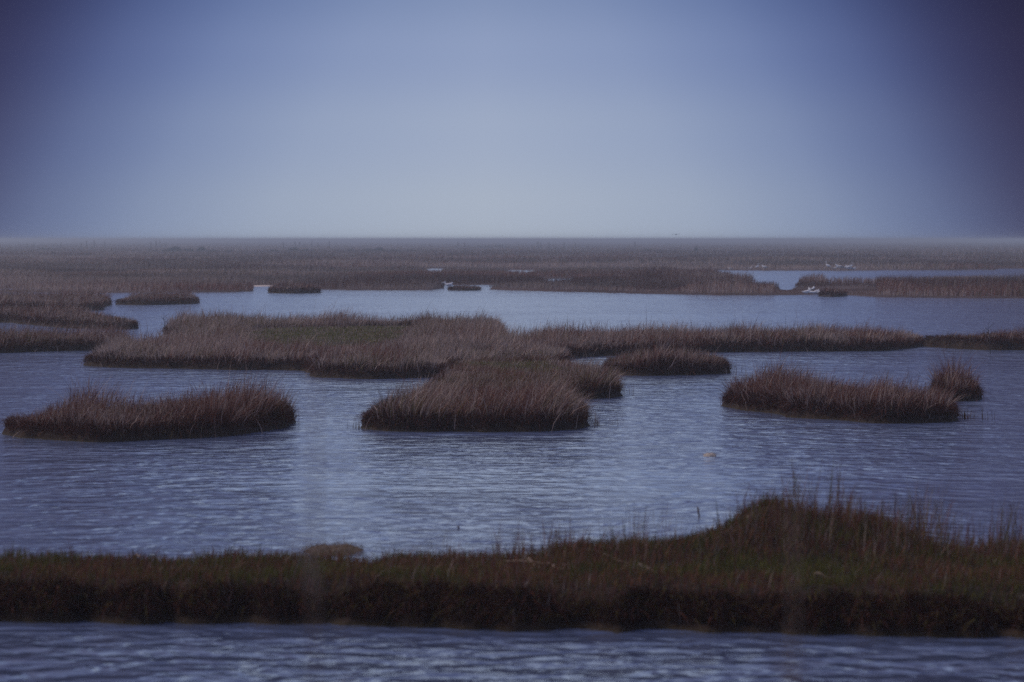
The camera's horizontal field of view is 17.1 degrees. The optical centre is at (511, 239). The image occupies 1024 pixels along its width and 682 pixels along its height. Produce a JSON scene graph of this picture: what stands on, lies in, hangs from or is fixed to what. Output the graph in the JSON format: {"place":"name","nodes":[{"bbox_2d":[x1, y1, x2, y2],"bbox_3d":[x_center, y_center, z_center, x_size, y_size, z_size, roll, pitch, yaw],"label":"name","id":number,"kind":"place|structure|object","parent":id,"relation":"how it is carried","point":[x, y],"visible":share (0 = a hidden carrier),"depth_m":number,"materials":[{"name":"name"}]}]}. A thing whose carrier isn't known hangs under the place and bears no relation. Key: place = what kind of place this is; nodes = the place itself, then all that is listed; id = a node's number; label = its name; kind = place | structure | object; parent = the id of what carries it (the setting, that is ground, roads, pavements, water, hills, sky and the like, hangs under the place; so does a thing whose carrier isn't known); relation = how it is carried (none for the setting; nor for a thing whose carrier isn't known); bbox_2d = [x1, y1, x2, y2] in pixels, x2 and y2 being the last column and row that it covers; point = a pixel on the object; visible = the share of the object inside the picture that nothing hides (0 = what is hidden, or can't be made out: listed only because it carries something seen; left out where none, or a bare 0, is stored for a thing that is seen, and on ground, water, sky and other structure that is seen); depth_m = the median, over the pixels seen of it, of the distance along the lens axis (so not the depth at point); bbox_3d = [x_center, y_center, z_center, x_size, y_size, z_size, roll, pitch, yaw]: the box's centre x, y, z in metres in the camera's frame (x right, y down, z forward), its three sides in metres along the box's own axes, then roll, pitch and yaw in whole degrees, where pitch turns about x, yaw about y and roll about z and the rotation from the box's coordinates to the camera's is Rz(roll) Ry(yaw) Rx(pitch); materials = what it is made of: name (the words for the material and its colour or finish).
{"place":"outdoors","nodes":[
{"label":"outdoors","id":0,"kind":"place"},
{"bbox_2d":[0,268,1023,681],"bbox_3d":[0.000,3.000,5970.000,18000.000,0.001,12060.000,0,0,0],"label":"water","id":1,"kind":"structure","parent":0,"point":[414,490],"depth_m":42.44,"materials":[{"name":"blue liquid"}]},
{"bbox_2d":[0,283,113,309],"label":"marsh islet","id":2,"kind":"object","parent":1,"relation":"on","point":[101,301],"visible":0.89,"depth_m":147.25,"materials":[{"name":"brown plant"}]},
{"bbox_2d":[0,316,133,352],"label":"marsh islet","id":3,"kind":"object","parent":1,"relation":"on","point":[41,340],"visible":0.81,"depth_m":91.95,"materials":[{"name":"brown plant"}]},
{"bbox_2d":[0,298,140,328],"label":"marsh islet","id":4,"kind":"object","parent":1,"relation":"on","point":[63,316],"visible":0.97,"depth_m":119.50,"materials":[{"name":"brown plant"}]},
{"bbox_2d":[0,358,307,441],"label":"marsh islet","id":5,"kind":"object","parent":1,"relation":"on","point":[212,414],"visible":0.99,"depth_m":52.17,"materials":[{"name":"brown plant"}]},
{"bbox_2d":[114,286,199,304],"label":"marsh islet","id":6,"kind":"object","parent":1,"relation":"on","point":[162,298],"visible":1,"depth_m":157.44,"materials":[{"name":"brown plant"}]},
{"bbox_2d":[267,278,321,292],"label":"marsh islet","id":7,"kind":"object","parent":1,"relation":"on","point":[287,287],"visible":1,"depth_m":190.59,"materials":[{"name":"brown plant"}]},
{"bbox_2d":[300,541,363,555],"bbox_3d":[-1.734,2.985,32.869,0.737,0.089,1.382,0,0,0],"label":"straw wrack","id":8,"kind":"object","parent":1,"relation":"on","point":[348,548],"visible":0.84,"depth_m":32.76,"materials":[{"name":"brown plant"}]},
{"bbox_2d":[447,285,483,290],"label":"marsh islet","id":9,"kind":"object","parent":1,"relation":"on","point":[463,288],"visible":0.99,"depth_m":200.45,"materials":[{"name":"brown plant"}]},
{"bbox_2d":[353,348,631,431],"bbox_3d":[-0.108,2.494,66.416,5.324,1.572,27.599,0,0,0],"label":"marsh islet","id":10,"kind":"object","parent":1,"relation":"on","point":[530,393],"visible":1,"depth_m":54.40,"materials":[{"name":"brown plant"}]},
{"bbox_2d":[78,294,927,378],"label":"marsh islet","id":11,"kind":"object","parent":1,"relation":"on","point":[324,345],"visible":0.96,"depth_m":88.72,"materials":[{"name":"brown plant"}]},
{"bbox_2d":[0,454,1023,639],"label":"marsh bank","id":12,"kind":"structure","parent":1,"relation":"on","point":[893,577],"depth_m":26.86,"materials":[{"name":"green plant"}]},
{"bbox_2d":[498,560,568,565],"bbox_3d":[0.165,2.664,28.029,0.019,0.067,0.977,0,0,-41],"label":"fallen reed","id":13,"kind":"object","parent":12,"relation":"on","point":[526,561],"visible":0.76,"depth_m":28.12,"materials":[{"name":"brown plant"}]},
{"bbox_2d":[598,335,737,375],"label":"marsh islet","id":14,"kind":"object","parent":1,"relation":"on","point":[659,361],"visible":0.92,"depth_m":75.67,"materials":[{"name":"brown plant"}]},
{"bbox_2d":[703,452,717,455],"bbox_3d":[2.735,2.987,47.251,0.292,0.085,0.261,0,0,0],"label":"flotsam","id":15,"kind":"object","parent":1,"relation":"on","point":[710,454],"visible":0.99,"depth_m":47.21,"materials":[{"name":"beige plant"}]},
{"bbox_2d":[818,284,849,296],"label":"marsh islet","id":16,"kind":"object","parent":1,"relation":"in","point":[828,292],"visible":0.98,"depth_m":178.76,"materials":[{"name":"brown plant"}]},
{"bbox_2d":[707,332,971,423],"bbox_3d":[5.382,2.461,59.681,4.046,1.639,9.343,0,0,-24],"label":"marsh islet","id":17,"kind":"object","parent":1,"relation":"on","point":[780,392],"visible":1,"depth_m":57.32,"materials":[{"name":"brown plant"}]},
{"bbox_2d":[914,342,993,400],"bbox_3d":[8.310,2.497,64.543,2.102,1.565,3.458,0,0,0],"label":"marsh islet","id":18,"kind":"object","parent":1,"relation":"on","point":[969,389],"visible":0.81,"depth_m":63.99,"materials":[{"name":"brown plant"}]},
{"bbox_2d":[960,408,971,418],"bbox_3d":[7.559,2.914,56.968,0.197,0.251,0.238,0,0,42],"label":"grass sprig","id":19,"kind":"object","parent":1,"relation":"on","point":[965,414],"depth_m":56.94,"materials":[{"name":"brown plant"}]},
{"bbox_2d":[922,324,1023,349],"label":"marsh islet","id":20,"kind":"object","parent":1,"relation":"on","point":[1008,340],"visible":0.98,"depth_m":93.25,"materials":[{"name":"brown plant"}]},
{"bbox_2d":[0,240,1023,297],"bbox_3d":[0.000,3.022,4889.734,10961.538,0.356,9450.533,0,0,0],"label":"marsh ground","id":21,"kind":"structure","parent":0,"point":[731,242],"depth_m":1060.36,"materials":[{"name":"brown plant"}]},
{"bbox_2d":[167,246,182,250],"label":"bush","id":22,"kind":"object","parent":21,"relation":"on","point":[175,248],"visible":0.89,"depth_m":805.95,"materials":[{"name":"grey plant"}]},
{"bbox_2d":[0,0,1023,239],"label":"sky","id":23,"kind":"structure","parent":0,"point":[120,119],"materials":[{"name":"blue"}]},
{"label":"embankment","id":24,"kind":"structure","parent":0,"visible":0},
{"bbox_2d":[270,370,359,681],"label":"reed","id":25,"kind":"object","parent":24,"relation":"on","point":[312,573],"visible":1,"depth_m":5.20,"materials":[{"name":"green plant"}]},
{"bbox_2d":[749,499,796,681],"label":"reed","id":26,"kind":"object","parent":24,"relation":"on","point":[790,678],"visible":1,"depth_m":5.00,"materials":[{"name":"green plant"}]}
]}

